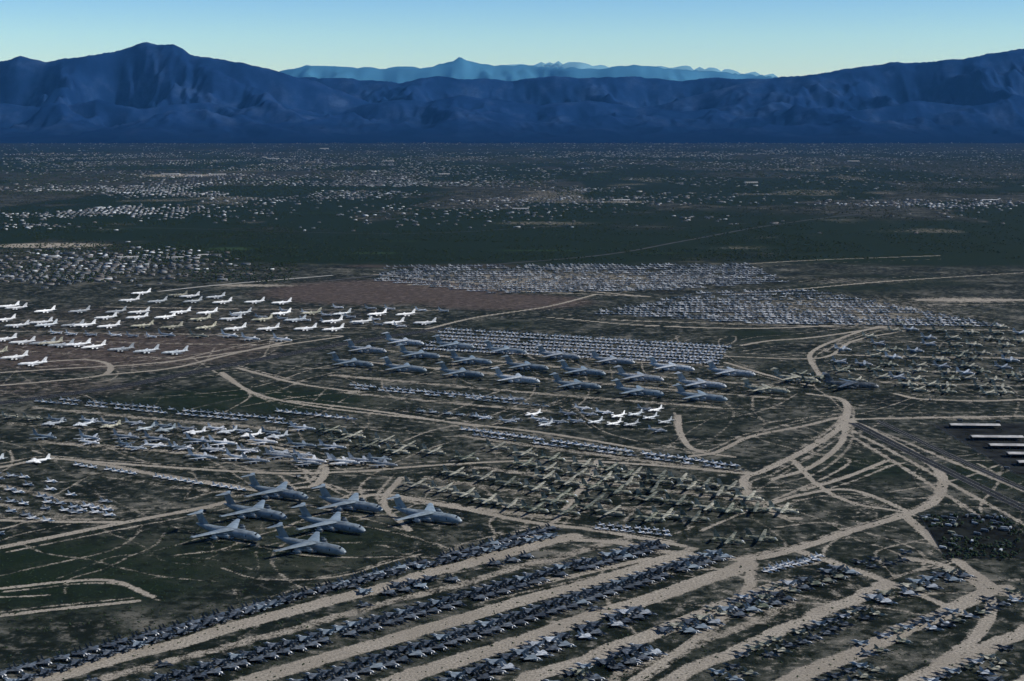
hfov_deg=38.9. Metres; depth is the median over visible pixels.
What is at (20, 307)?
four engine tanker airplane
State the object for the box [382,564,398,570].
twin tail jet fighter
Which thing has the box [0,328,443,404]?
tow road
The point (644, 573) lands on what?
twin tail jet fighter
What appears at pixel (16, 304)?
four engine tanker airplane
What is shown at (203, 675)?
twin tail jet fighter
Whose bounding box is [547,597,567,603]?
twin tail jet fighter
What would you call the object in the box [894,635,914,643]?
single tail jet fighter
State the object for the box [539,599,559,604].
twin tail jet fighter
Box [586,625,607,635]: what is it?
twin tail jet fighter
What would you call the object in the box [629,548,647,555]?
twin tail jet fighter
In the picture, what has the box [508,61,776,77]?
hazy mountain range
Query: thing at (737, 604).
twin tail jet fighter
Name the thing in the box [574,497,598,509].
turboprop cargo airplane
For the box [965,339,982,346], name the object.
turboprop cargo airplane
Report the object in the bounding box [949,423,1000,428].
open storage shed
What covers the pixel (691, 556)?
twin tail jet fighter
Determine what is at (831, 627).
single tail jet fighter
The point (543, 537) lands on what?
twin tail jet fighter
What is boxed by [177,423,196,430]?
turboprop patrol airplane
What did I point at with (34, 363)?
four engine tanker airplane
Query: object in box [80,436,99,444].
turboprop patrol airplane
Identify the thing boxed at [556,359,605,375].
heavy transport airplane
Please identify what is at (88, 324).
four engine tanker airplane
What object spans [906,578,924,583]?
twin tail jet fighter
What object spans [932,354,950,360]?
turboprop cargo airplane
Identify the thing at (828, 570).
twin tail jet fighter
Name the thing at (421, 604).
twin tail jet fighter
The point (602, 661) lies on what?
twin tail jet fighter
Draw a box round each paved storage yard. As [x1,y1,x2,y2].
[919,515,1023,557]
[932,423,1023,473]
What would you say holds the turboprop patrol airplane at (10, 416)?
on the desert ground at (972, 283)
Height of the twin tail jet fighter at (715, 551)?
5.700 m
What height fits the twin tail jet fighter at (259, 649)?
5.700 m
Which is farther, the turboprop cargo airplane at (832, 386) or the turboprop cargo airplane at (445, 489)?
the turboprop cargo airplane at (832, 386)
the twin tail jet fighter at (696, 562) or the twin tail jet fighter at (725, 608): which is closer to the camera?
the twin tail jet fighter at (725, 608)
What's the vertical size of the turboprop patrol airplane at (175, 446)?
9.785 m
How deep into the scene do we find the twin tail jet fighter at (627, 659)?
1076.10 m
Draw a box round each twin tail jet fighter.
[0,669,7,677]
[3,677,20,680]
[6,662,24,672]
[20,672,37,680]
[21,658,38,669]
[34,655,53,666]
[38,667,55,674]
[53,663,73,670]
[54,650,70,661]
[70,658,87,664]
[72,645,87,656]
[82,642,102,651]
[87,653,104,660]
[100,638,118,648]
[100,648,119,655]
[112,634,131,644]
[118,644,134,651]
[129,631,147,640]
[130,640,148,646]
[138,678,155,680]
[142,626,160,635]
[145,636,162,642]
[152,672,171,679]
[158,623,176,632]
[159,632,177,638]
[169,669,189,675]
[171,620,187,628]
[174,627,192,633]
[175,671,193,680]
[183,665,203,671]
[186,615,204,625]
[187,623,204,629]
[189,668,209,679]
[196,661,216,668]
[199,612,217,619]
[201,619,217,625]
[204,664,224,675]
[210,609,229,617]
[210,658,231,664]
[214,615,230,621]
[221,659,241,670]
[226,605,246,614]
[226,611,243,617]
[226,653,245,659]
[232,656,252,666]
[237,650,257,657]
[241,602,257,610]
[241,607,257,613]
[247,651,268,662]
[252,598,266,605]
[252,603,271,609]
[253,646,272,652]
[260,648,280,659]
[262,641,283,648]
[264,596,280,604]
[267,599,283,605]
[274,644,294,655]
[275,595,292,601]
[280,639,297,645]
[283,596,294,602]
[286,678,306,680]
[287,592,304,598]
[289,589,306,598]
[291,640,309,651]
[295,635,312,641]
[299,586,318,595]
[303,637,322,647]
[303,672,324,678]
[304,631,323,637]
[313,587,332,592]
[313,633,333,643]
[314,582,331,590]
[314,669,334,675]
[316,628,336,634]
[316,675,330,680]
[324,579,337,587]
[329,665,348,672]
[329,672,347,680]
[330,583,344,588]
[330,624,351,630]
[336,577,349,583]
[340,668,362,679]
[341,660,363,667]
[342,580,355,585]
[342,620,360,626]
[342,626,361,637]
[351,573,362,580]
[354,656,373,663]
[355,622,375,632]
[355,663,376,674]
[356,577,370,582]
[356,588,373,593]
[356,617,375,623]
[360,570,373,576]
[365,653,384,659]
[366,620,384,630]
[366,658,387,670]
[367,574,382,579]
[369,614,385,620]
[370,567,385,573]
[379,571,393,576]
[380,586,398,595]
[381,611,400,617]
[381,616,399,625]
[381,649,401,656]
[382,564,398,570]
[382,656,401,666]
[388,613,408,622]
[389,581,406,586]
[390,568,403,573]
[392,645,412,651]
[393,561,411,570]
[393,652,414,663]
[394,608,411,613]
[397,583,413,591]
[402,610,420,619]
[403,641,424,647]
[404,558,418,566]
[404,605,421,611]
[405,578,419,583]
[407,646,427,657]
[412,606,431,616]
[413,579,428,588]
[413,601,431,606]
[414,556,429,563]
[414,563,428,568]
[417,639,436,645]
[418,643,436,654]
[421,575,438,580]
[425,604,443,613]
[426,560,441,565]
[427,599,446,604]
[429,633,449,639]
[431,639,450,650]
[434,557,450,562]
[434,676,453,680]
[436,595,454,600]
[437,600,457,610]
[439,551,453,557]
[442,630,461,635]
[442,635,461,646]
[443,671,465,678]
[444,573,461,582]
[448,555,462,560]
[448,592,466,598]
[448,597,466,606]
[449,547,459,554]
[450,627,468,633]
[452,632,472,642]
[457,666,481,673]
[458,546,472,552]
[459,552,473,557]
[460,590,476,595]
[462,623,481,629]
[462,675,475,680]
[464,629,484,638]
[469,543,482,550]
[469,586,487,591]
[469,662,490,669]
[471,549,482,554]
[472,591,490,600]
[473,669,496,680]
[474,620,495,625]
[476,625,497,635]
[479,540,492,547]
[479,546,494,551]
[480,588,500,596]
[481,584,497,589]
[482,657,502,664]
[484,617,503,623]
[485,622,506,632]
[485,663,509,674]
[486,538,501,544]
[488,557,506,565]
[489,580,508,585]
[493,544,507,549]
[494,585,513,594]
[494,652,517,659]
[495,613,514,619]
[497,618,517,627]
[497,659,520,670]
[498,535,512,542]
[499,541,516,546]
[500,577,517,582]
[501,582,520,591]
[504,532,523,539]
[504,554,522,561]
[505,610,524,616]
[509,648,530,654]
[510,615,530,624]
[511,539,526,544]
[513,575,529,580]
[514,579,532,588]
[515,530,530,537]
[516,644,537,650]
[519,611,540,621]
[520,550,536,558]
[520,607,537,612]
[520,650,543,661]
[521,537,535,541]
[521,572,539,577]
[524,528,541,535]
[524,640,544,646]
[525,576,544,585]
[526,604,546,609]
[530,534,547,539]
[531,608,551,618]
[531,646,554,656]
[533,574,551,582]
[534,570,551,575]
[535,525,551,532]
[538,635,559,641]
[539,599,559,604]
[541,532,558,536]
[541,566,557,571]
[543,605,562,613]
[543,641,565,651]
[544,523,560,530]
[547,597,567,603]
[550,631,572,638]
[551,563,568,568]
[552,568,570,577]
[552,602,572,611]
[555,637,577,647]
[557,593,576,599]
[560,561,577,566]
[565,599,584,609]
[566,590,585,596]
[566,668,588,675]
[568,558,586,563]
[570,623,591,629]
[573,562,591,571]
[573,596,594,604]
[574,675,587,680]
[575,629,598,639]
[580,557,596,562]
[580,588,599,592]
[580,593,600,601]
[581,620,604,626]
[584,561,600,569]
[585,670,608,680]
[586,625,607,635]
[587,584,606,590]
[589,590,610,598]
[591,657,613,663]
[593,558,610,566]
[597,551,616,556]
[599,582,616,587]
[600,555,619,563]
[601,586,619,594]
[601,612,621,618]
[608,579,625,584]
[608,617,628,626]
[608,659,633,670]
[609,583,629,591]
[610,549,626,553]
[611,552,629,560]
[612,607,632,613]
[614,647,638,654]
[615,576,633,581]
[616,546,633,550]
[616,614,637,623]
[620,550,637,558]
[621,605,641,610]
[621,654,643,664]
[622,580,639,589]
[624,573,642,578]
[626,643,647,649]
[627,544,643,548]
[628,578,647,586]
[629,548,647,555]
[630,610,650,620]
[632,650,655,660]
[633,570,650,576]
[635,541,652,546]
[637,545,656,553]
[637,606,657,615]
[638,575,657,583]
[642,539,659,543]
[645,567,662,571]
[646,543,663,550]
[646,645,669,656]
[648,572,667,580]
[652,626,673,632]
[653,564,670,569]
[655,540,670,547]
[655,569,675,578]
[660,562,677,567]
[662,621,683,627]
[669,559,687,564]
[674,563,692,572]
[676,556,694,561]
[677,617,699,623]
[680,624,701,634]
[685,561,704,569]
[687,554,703,559]
[689,614,710,619]
[692,559,711,567]
[693,620,713,630]
[695,551,712,556]
[699,556,717,563]
[703,549,721,553]
[705,615,726,625]
[709,553,728,561]
[717,551,734,558]
[718,605,734,611]
[730,601,748,607]
[731,608,750,616]
[740,597,759,603]
[742,602,763,612]
[751,593,770,599]
[753,599,775,609]
[763,590,783,595]
[767,597,788,606]
[778,579,796,584]
[779,592,799,602]
[792,576,811,581]
[795,581,815,590]
[808,577,827,586]
[817,567,835,572]
[819,574,839,583]
[825,564,844,569]
[831,570,849,579]
[842,566,862,574]
[863,593,881,598]
[873,589,893,594]
[876,595,898,603]
[897,581,915,586]
[901,586,920,596]
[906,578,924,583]
[912,583,931,591]
[917,575,937,580]
[923,580,945,589]
[928,571,948,576]
[937,568,957,573]
[945,573,966,582]
[956,569,976,578]
[977,675,1003,680]
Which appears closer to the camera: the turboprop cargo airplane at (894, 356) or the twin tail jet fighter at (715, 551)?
the twin tail jet fighter at (715, 551)
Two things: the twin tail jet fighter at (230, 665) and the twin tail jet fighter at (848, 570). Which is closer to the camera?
the twin tail jet fighter at (230, 665)
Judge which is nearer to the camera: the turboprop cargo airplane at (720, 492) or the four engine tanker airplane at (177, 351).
the turboprop cargo airplane at (720, 492)
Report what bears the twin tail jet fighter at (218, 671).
on the desert ground at (972, 283)
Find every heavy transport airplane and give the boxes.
[187,509,261,541]
[215,491,286,520]
[241,473,308,500]
[267,522,345,555]
[290,502,365,533]
[311,484,382,512]
[327,352,373,367]
[343,339,386,353]
[380,356,426,372]
[381,332,423,345]
[387,494,461,523]
[395,344,439,358]
[431,335,474,348]
[438,361,483,377]
[448,349,491,364]
[481,340,526,354]
[490,367,539,383]
[501,355,548,370]
[537,344,580,359]
[549,372,601,389]
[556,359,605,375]
[589,349,634,364]
[611,378,664,396]
[615,365,663,381]
[645,355,694,371]
[672,383,727,401]
[674,371,726,388]
[704,360,755,376]
[741,378,789,393]
[772,367,817,381]
[821,372,878,388]
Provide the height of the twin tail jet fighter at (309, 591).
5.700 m
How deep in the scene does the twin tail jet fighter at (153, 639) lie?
1120.07 m
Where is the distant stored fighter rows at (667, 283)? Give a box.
[374,262,788,293]
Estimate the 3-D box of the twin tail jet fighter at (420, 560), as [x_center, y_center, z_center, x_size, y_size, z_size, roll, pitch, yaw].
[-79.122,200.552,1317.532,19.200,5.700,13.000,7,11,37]
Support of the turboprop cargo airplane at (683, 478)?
on the desert ground at (972, 283)
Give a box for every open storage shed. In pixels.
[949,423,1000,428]
[970,435,1023,440]
[988,443,1023,448]
[1006,452,1023,457]
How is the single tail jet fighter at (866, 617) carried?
on the desert ground at (972, 283)
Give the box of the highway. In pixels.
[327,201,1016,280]
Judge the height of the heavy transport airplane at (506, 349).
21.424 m
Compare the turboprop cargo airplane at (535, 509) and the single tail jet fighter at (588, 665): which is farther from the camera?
the turboprop cargo airplane at (535, 509)
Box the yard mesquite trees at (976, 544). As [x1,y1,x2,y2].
[919,510,1023,559]
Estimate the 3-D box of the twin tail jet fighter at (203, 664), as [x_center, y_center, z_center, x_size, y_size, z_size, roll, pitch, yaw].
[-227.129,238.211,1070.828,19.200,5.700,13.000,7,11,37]
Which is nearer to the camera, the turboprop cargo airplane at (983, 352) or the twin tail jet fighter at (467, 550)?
the twin tail jet fighter at (467, 550)
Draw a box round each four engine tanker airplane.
[0,301,19,306]
[0,314,15,321]
[0,333,16,340]
[0,350,28,359]
[5,303,26,309]
[5,320,28,327]
[9,336,35,344]
[18,357,46,365]
[29,317,52,324]
[29,337,55,345]
[29,428,55,439]
[34,305,56,312]
[35,319,57,327]
[37,337,63,345]
[47,339,73,346]
[61,319,84,327]
[64,338,90,346]
[68,306,89,312]
[72,319,95,327]
[77,429,99,439]
[81,340,105,349]
[94,312,116,319]
[97,320,120,328]
[105,306,126,313]
[107,343,133,351]
[111,429,138,439]
[119,295,139,301]
[126,312,148,319]
[128,307,149,313]
[130,320,153,327]
[131,288,150,294]
[133,344,158,353]
[142,430,169,441]
[147,296,167,303]
[154,311,176,318]
[154,329,174,337]
[159,321,182,328]
[162,345,188,354]
[167,290,187,296]
[169,307,190,313]
[179,291,199,297]
[182,432,210,443]
[183,296,202,302]
[187,448,216,460]
[188,314,210,320]
[189,329,208,337]
[195,321,216,329]
[196,307,217,314]
[206,292,224,298]
[208,435,236,446]
[212,297,231,303]
[219,314,241,320]
[221,329,237,337]
[221,448,248,460]
[223,322,246,330]
[232,307,251,314]
[239,452,269,463]
[241,332,259,340]
[244,297,264,303]
[248,433,277,444]
[251,314,272,321]
[256,323,279,330]
[264,447,292,459]
[271,298,292,304]
[271,308,290,314]
[273,333,291,341]
[283,314,306,321]
[287,437,315,448]
[288,421,315,430]
[292,455,320,466]
[293,323,316,330]
[297,452,325,463]
[300,307,321,314]
[318,439,345,449]
[322,315,342,322]
[322,323,343,331]
[325,453,355,464]
[331,454,359,465]
[332,308,350,315]
[346,452,375,463]
[350,316,372,323]
[366,455,397,467]
[367,308,388,315]
[383,317,404,324]
[396,309,414,316]
[413,317,436,324]
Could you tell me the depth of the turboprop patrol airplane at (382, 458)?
1713.27 m
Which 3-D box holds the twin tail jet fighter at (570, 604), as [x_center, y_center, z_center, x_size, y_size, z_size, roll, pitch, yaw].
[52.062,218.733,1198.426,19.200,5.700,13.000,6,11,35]
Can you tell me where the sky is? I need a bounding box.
[0,0,1023,76]
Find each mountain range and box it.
[0,42,1023,142]
[279,57,777,82]
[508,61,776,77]
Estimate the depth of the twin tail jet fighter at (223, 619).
1166.07 m
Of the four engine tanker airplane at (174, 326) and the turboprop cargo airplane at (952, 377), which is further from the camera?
the four engine tanker airplane at (174, 326)
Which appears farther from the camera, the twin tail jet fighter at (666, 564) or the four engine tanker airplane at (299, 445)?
the four engine tanker airplane at (299, 445)
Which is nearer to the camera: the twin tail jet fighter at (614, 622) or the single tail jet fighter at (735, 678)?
the single tail jet fighter at (735, 678)
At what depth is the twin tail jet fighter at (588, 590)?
1235.63 m
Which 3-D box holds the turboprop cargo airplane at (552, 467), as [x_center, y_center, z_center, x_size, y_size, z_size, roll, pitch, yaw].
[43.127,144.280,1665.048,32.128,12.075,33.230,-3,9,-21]
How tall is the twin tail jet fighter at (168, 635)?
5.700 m
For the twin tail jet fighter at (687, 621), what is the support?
on the desert ground at (972, 283)
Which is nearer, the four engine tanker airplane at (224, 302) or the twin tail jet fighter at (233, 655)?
the twin tail jet fighter at (233, 655)
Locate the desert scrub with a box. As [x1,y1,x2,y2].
[0,298,1023,680]
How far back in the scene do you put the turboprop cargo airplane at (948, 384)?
2187.92 m
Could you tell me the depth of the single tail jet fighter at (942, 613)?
1178.74 m
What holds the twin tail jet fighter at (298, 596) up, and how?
on the desert ground at (972, 283)
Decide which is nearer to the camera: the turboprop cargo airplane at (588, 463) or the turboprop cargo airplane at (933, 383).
the turboprop cargo airplane at (588, 463)
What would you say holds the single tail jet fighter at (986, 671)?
on the desert ground at (972, 283)
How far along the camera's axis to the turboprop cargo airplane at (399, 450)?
1751.36 m
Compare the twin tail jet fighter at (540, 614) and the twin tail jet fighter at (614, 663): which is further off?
the twin tail jet fighter at (540, 614)
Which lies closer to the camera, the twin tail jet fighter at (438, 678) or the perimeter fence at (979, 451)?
the twin tail jet fighter at (438, 678)
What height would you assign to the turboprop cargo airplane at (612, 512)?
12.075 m
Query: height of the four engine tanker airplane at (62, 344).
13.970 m
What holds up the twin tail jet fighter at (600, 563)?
on the desert ground at (972, 283)
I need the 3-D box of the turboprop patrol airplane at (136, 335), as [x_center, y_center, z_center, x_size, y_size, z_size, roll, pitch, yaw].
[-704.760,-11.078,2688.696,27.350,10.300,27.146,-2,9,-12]
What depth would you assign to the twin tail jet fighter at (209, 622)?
1158.12 m
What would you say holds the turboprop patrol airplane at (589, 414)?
on the desert ground at (972, 283)
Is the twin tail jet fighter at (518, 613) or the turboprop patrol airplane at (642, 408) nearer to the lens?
the twin tail jet fighter at (518, 613)
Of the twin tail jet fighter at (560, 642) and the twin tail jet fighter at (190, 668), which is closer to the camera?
the twin tail jet fighter at (190, 668)
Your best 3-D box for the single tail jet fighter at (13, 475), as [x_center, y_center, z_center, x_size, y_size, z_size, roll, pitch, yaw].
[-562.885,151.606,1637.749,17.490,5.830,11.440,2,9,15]
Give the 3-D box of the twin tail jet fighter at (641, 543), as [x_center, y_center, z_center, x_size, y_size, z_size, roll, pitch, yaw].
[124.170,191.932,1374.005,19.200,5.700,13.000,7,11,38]
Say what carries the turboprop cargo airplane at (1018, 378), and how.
on the desert ground at (972, 283)
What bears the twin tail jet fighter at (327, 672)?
on the desert ground at (972, 283)
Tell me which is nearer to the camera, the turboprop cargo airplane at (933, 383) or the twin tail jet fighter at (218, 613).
the twin tail jet fighter at (218, 613)
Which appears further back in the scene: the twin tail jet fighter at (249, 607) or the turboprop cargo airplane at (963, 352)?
the turboprop cargo airplane at (963, 352)
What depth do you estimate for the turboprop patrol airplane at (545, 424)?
1908.67 m
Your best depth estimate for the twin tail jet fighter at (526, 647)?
1102.94 m
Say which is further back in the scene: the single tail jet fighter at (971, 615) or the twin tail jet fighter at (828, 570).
the twin tail jet fighter at (828, 570)
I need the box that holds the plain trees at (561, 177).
[0,142,1023,194]
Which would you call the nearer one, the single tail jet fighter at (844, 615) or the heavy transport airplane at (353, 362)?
the single tail jet fighter at (844, 615)
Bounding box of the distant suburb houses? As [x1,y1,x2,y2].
[0,142,1023,288]
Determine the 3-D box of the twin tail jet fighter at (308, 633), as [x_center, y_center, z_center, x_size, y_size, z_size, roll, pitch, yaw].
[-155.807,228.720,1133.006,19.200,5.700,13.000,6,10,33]
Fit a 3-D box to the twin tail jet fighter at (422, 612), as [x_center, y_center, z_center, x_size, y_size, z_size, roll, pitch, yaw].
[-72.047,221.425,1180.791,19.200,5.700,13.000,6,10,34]
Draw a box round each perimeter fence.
[860,419,1021,500]
[918,512,1023,558]
[936,427,1019,474]
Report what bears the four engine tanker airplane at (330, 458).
on the desert ground at (972, 283)
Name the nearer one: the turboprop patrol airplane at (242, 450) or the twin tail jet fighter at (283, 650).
the twin tail jet fighter at (283, 650)
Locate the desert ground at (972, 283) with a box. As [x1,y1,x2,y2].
[0,143,1023,680]
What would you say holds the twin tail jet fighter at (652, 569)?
on the desert ground at (972, 283)
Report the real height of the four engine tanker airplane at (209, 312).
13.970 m
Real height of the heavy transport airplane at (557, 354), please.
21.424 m
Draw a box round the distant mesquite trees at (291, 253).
[0,188,1023,282]
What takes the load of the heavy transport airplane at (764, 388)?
on the desert ground at (972, 283)
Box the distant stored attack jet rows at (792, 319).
[594,288,1000,326]
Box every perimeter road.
[849,423,1023,511]
[876,421,1023,490]
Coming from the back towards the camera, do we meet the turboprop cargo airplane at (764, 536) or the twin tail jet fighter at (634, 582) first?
the turboprop cargo airplane at (764, 536)
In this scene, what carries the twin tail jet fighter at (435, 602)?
on the desert ground at (972, 283)
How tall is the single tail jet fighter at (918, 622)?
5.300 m
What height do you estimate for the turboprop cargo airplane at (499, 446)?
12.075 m
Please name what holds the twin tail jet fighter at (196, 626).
on the desert ground at (972, 283)
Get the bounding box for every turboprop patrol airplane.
[1,411,17,418]
[23,413,42,420]
[26,454,50,463]
[41,417,64,425]
[46,414,65,421]
[48,328,62,334]
[64,330,77,335]
[73,418,93,426]
[79,415,98,421]
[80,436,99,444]
[84,330,96,336]
[99,417,116,424]
[100,420,123,428]
[109,331,121,336]
[115,437,133,446]
[125,331,138,337]
[125,418,145,425]
[125,442,146,450]
[136,422,157,431]
[143,440,166,447]
[155,420,172,427]
[155,423,176,431]
[167,441,186,449]
[172,441,193,450]
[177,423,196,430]
[183,427,205,434]
[198,444,220,452]
[204,423,226,430]
[206,443,225,452]
[216,425,236,434]
[232,425,251,433]
[236,445,257,453]
[240,429,262,437]
[240,443,260,452]
[258,426,280,434]
[266,430,290,438]
[269,446,288,453]
[270,447,291,454]
[290,449,313,456]
[322,452,342,461]
[367,453,391,460]
[473,412,491,419]
[499,416,516,421]
[509,394,525,400]
[525,409,541,416]
[528,414,547,421]
[538,419,554,426]
[550,417,568,423]
[557,408,575,415]
[567,416,584,422]
[575,403,591,409]
[578,409,597,416]
[588,416,604,423]
[596,407,612,414]
[606,418,621,425]
[611,410,626,417]
[623,419,639,426]
[628,409,643,416]
[637,404,650,411]
[642,412,658,419]
[646,425,666,432]
[648,405,663,411]
[658,416,673,423]
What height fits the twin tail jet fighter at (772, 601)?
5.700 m
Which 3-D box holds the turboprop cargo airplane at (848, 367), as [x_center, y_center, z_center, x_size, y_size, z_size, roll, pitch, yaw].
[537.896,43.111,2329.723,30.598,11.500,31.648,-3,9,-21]
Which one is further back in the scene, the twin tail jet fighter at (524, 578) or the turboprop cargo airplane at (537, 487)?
the turboprop cargo airplane at (537, 487)
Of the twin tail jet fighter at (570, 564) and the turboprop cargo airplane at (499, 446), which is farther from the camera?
the turboprop cargo airplane at (499, 446)
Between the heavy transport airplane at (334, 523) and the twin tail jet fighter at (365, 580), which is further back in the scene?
the heavy transport airplane at (334, 523)
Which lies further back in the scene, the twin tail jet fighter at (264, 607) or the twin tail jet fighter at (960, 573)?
the twin tail jet fighter at (960, 573)
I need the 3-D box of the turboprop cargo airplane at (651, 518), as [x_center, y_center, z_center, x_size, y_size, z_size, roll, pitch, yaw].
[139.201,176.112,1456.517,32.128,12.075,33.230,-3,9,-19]
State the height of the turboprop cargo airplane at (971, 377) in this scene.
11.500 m
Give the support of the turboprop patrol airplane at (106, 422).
on the desert ground at (972, 283)
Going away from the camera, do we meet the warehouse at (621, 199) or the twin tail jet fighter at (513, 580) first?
the twin tail jet fighter at (513, 580)
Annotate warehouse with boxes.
[117,256,138,258]
[612,199,629,200]
[980,199,998,200]
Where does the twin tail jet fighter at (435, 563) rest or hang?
on the desert ground at (972, 283)
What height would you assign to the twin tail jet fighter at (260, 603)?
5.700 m
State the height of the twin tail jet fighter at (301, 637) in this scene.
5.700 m
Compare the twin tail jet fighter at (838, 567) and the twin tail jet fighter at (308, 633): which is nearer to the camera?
the twin tail jet fighter at (308, 633)
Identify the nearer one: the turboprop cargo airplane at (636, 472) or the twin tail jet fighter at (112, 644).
the twin tail jet fighter at (112, 644)
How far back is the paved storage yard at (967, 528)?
1409.19 m
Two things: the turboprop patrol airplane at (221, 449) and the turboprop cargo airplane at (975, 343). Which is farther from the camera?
the turboprop cargo airplane at (975, 343)
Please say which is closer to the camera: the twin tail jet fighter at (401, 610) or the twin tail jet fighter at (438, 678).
the twin tail jet fighter at (438, 678)
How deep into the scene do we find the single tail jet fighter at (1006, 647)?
1104.14 m
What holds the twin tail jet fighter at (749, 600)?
on the desert ground at (972, 283)
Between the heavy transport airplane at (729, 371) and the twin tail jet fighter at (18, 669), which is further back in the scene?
the heavy transport airplane at (729, 371)
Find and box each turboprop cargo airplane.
[320,423,341,433]
[328,432,351,442]
[341,428,365,438]
[356,438,380,448]
[373,433,395,443]
[385,443,409,454]
[395,438,418,449]
[402,476,429,487]
[420,444,445,454]
[429,480,452,492]
[442,465,468,476]
[451,485,479,497]
[454,450,478,461]
[471,469,495,480]
[473,491,498,504]
[485,439,509,450]
[495,474,522,485]
[497,496,522,508]
[512,445,537,456]
[513,456,536,466]
[519,499,548,513]
[523,479,550,491]
[533,468,556,479]
[536,460,562,471]
[539,450,565,461]
[540,492,569,504]
[549,485,577,498]
[550,502,580,515]
[554,474,581,485]
[566,465,592,476]
[572,456,597,467]
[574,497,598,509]
[580,477,603,489]
[583,490,612,503]
[593,469,620,480]
[595,502,625,516]
[597,460,622,471]
[603,482,631,494]
[613,467,640,478]
[614,474,639,486]
[622,464,645,476]
[635,488,663,501]
[635,508,665,522]
[639,481,667,492]
[646,468,670,479]
[646,473,673,484]
[651,506,680,519]
[665,493,693,505]
[667,471,691,482]
[676,478,704,490]
[680,509,710,521]
[692,475,719,487]
[694,498,720,511]
[705,484,733,496]
[712,530,744,544]
[713,500,743,513]
[717,478,744,490]
[735,488,763,501]
[740,500,769,512]
[745,528,777,541]
[768,500,798,513]
[793,368,810,375]
[801,376,820,383]
[811,372,824,379]
[824,382,841,387]
[831,365,849,372]
[832,356,847,363]
[834,344,850,350]
[837,363,855,370]
[848,374,867,381]
[854,358,872,365]
[862,331,877,337]
[866,349,881,356]
[866,363,883,371]
[871,338,885,345]
[873,345,889,352]
[873,370,891,378]
[880,359,898,365]
[885,352,901,358]
[886,344,902,350]
[887,325,902,331]
[888,371,906,379]
[891,366,909,373]
[898,378,917,386]
[903,324,918,330]
[903,351,920,358]
[907,345,923,351]
[907,373,925,380]
[908,383,927,391]
[909,365,927,372]
[912,359,929,367]
[920,332,936,338]
[920,338,936,345]
[921,378,940,386]
[927,319,941,325]
[932,325,946,331]
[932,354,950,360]
[933,360,950,367]
[936,346,950,353]
[936,379,956,386]
[937,385,956,393]
[938,366,956,373]
[941,373,960,380]
[946,332,961,339]
[947,340,963,346]
[951,351,966,358]
[954,360,971,367]
[955,347,972,354]
[955,367,974,374]
[959,320,973,326]
[959,371,977,379]
[962,360,979,367]
[963,327,979,333]
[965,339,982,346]
[965,353,982,360]
[971,365,990,373]
[972,380,991,388]
[974,348,991,354]
[980,333,994,339]
[980,386,999,395]
[985,373,1004,381]
[988,328,1003,334]
[991,381,1011,388]
[993,322,1008,327]
[993,335,1009,341]
[993,386,1013,393]
[994,361,1012,369]
[998,340,1014,346]
[999,348,1016,354]
[1001,354,1019,361]
[1002,369,1021,376]
[1013,328,1023,333]
[1013,336,1023,341]
[1015,373,1023,380]
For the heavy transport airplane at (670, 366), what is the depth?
2324.23 m
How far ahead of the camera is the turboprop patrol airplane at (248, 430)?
1865.31 m
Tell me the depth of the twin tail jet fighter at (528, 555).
1335.88 m
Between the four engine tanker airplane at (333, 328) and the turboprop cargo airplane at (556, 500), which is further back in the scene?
the four engine tanker airplane at (333, 328)
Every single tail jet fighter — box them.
[6,472,18,476]
[6,497,18,502]
[12,488,25,493]
[18,499,28,505]
[26,513,40,519]
[40,504,51,509]
[42,498,55,502]
[42,516,53,522]
[43,494,55,499]
[46,477,57,482]
[55,499,66,503]
[59,506,70,511]
[70,502,82,508]
[70,508,82,513]
[84,675,101,680]
[90,508,104,513]
[99,497,112,502]
[102,505,114,510]
[104,510,116,515]
[156,659,175,666]
[346,581,360,588]
[358,600,374,606]
[559,669,576,675]
[574,662,592,668]
[580,674,594,680]
[589,603,604,610]
[604,651,622,656]
[618,645,634,648]
[640,648,658,656]
[703,605,717,610]
[708,668,726,674]
[716,608,733,615]
[722,662,741,668]
[724,598,740,602]
[726,672,744,680]
[728,604,745,610]
[731,650,749,655]
[734,593,748,597]
[741,666,761,675]
[743,644,760,649]
[747,590,763,594]
[752,640,769,645]
[759,586,773,590]
[761,648,781,657]
[765,593,779,599]
[765,635,782,641]
[769,582,783,587]
[774,644,792,652]
[781,639,799,647]
[786,585,803,592]
[790,628,806,633]
[796,636,813,643]
[799,624,818,629]
[806,631,824,640]
[808,620,827,625]
[811,677,829,680]
[820,627,838,635]
[821,617,838,622]
[822,672,843,677]
[826,623,843,631]
[833,613,850,617]
[837,618,855,626]
[837,667,856,672]
[840,609,857,613]
[849,661,868,667]
[850,605,866,610]
[851,559,866,563]
[851,639,868,644]
[856,670,877,678]
[859,612,876,620]
[859,647,879,656]
[866,561,881,568]
[867,556,881,560]
[867,663,888,672]
[869,608,886,615]
[873,644,892,653]
[874,631,892,637]
[884,558,897,564]
[886,627,904,632]
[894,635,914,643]
[895,623,914,628]
[897,549,912,553]
[897,555,911,562]
[907,619,924,624]
[917,616,936,620]
[919,677,938,680]
[927,622,943,630]
[931,611,949,615]
[931,672,951,678]
[938,619,955,626]
[940,618,955,625]
[941,667,960,673]
[942,608,959,612]
[951,614,969,623]
[955,663,975,668]
[962,610,979,618]
[963,658,984,663]
[975,607,993,614]
[975,653,995,658]
[977,666,998,675]
[979,595,995,600]
[985,602,1002,610]
[988,662,1009,671]
[994,656,1014,665]
[995,598,1012,606]
[995,644,1013,649]
[1001,588,1020,592]
[1007,595,1023,602]
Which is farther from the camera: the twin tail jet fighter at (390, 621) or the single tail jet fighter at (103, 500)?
the single tail jet fighter at (103, 500)
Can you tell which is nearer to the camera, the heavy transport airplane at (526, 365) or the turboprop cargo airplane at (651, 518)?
the turboprop cargo airplane at (651, 518)
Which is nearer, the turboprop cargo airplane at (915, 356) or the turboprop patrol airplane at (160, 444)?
the turboprop patrol airplane at (160, 444)

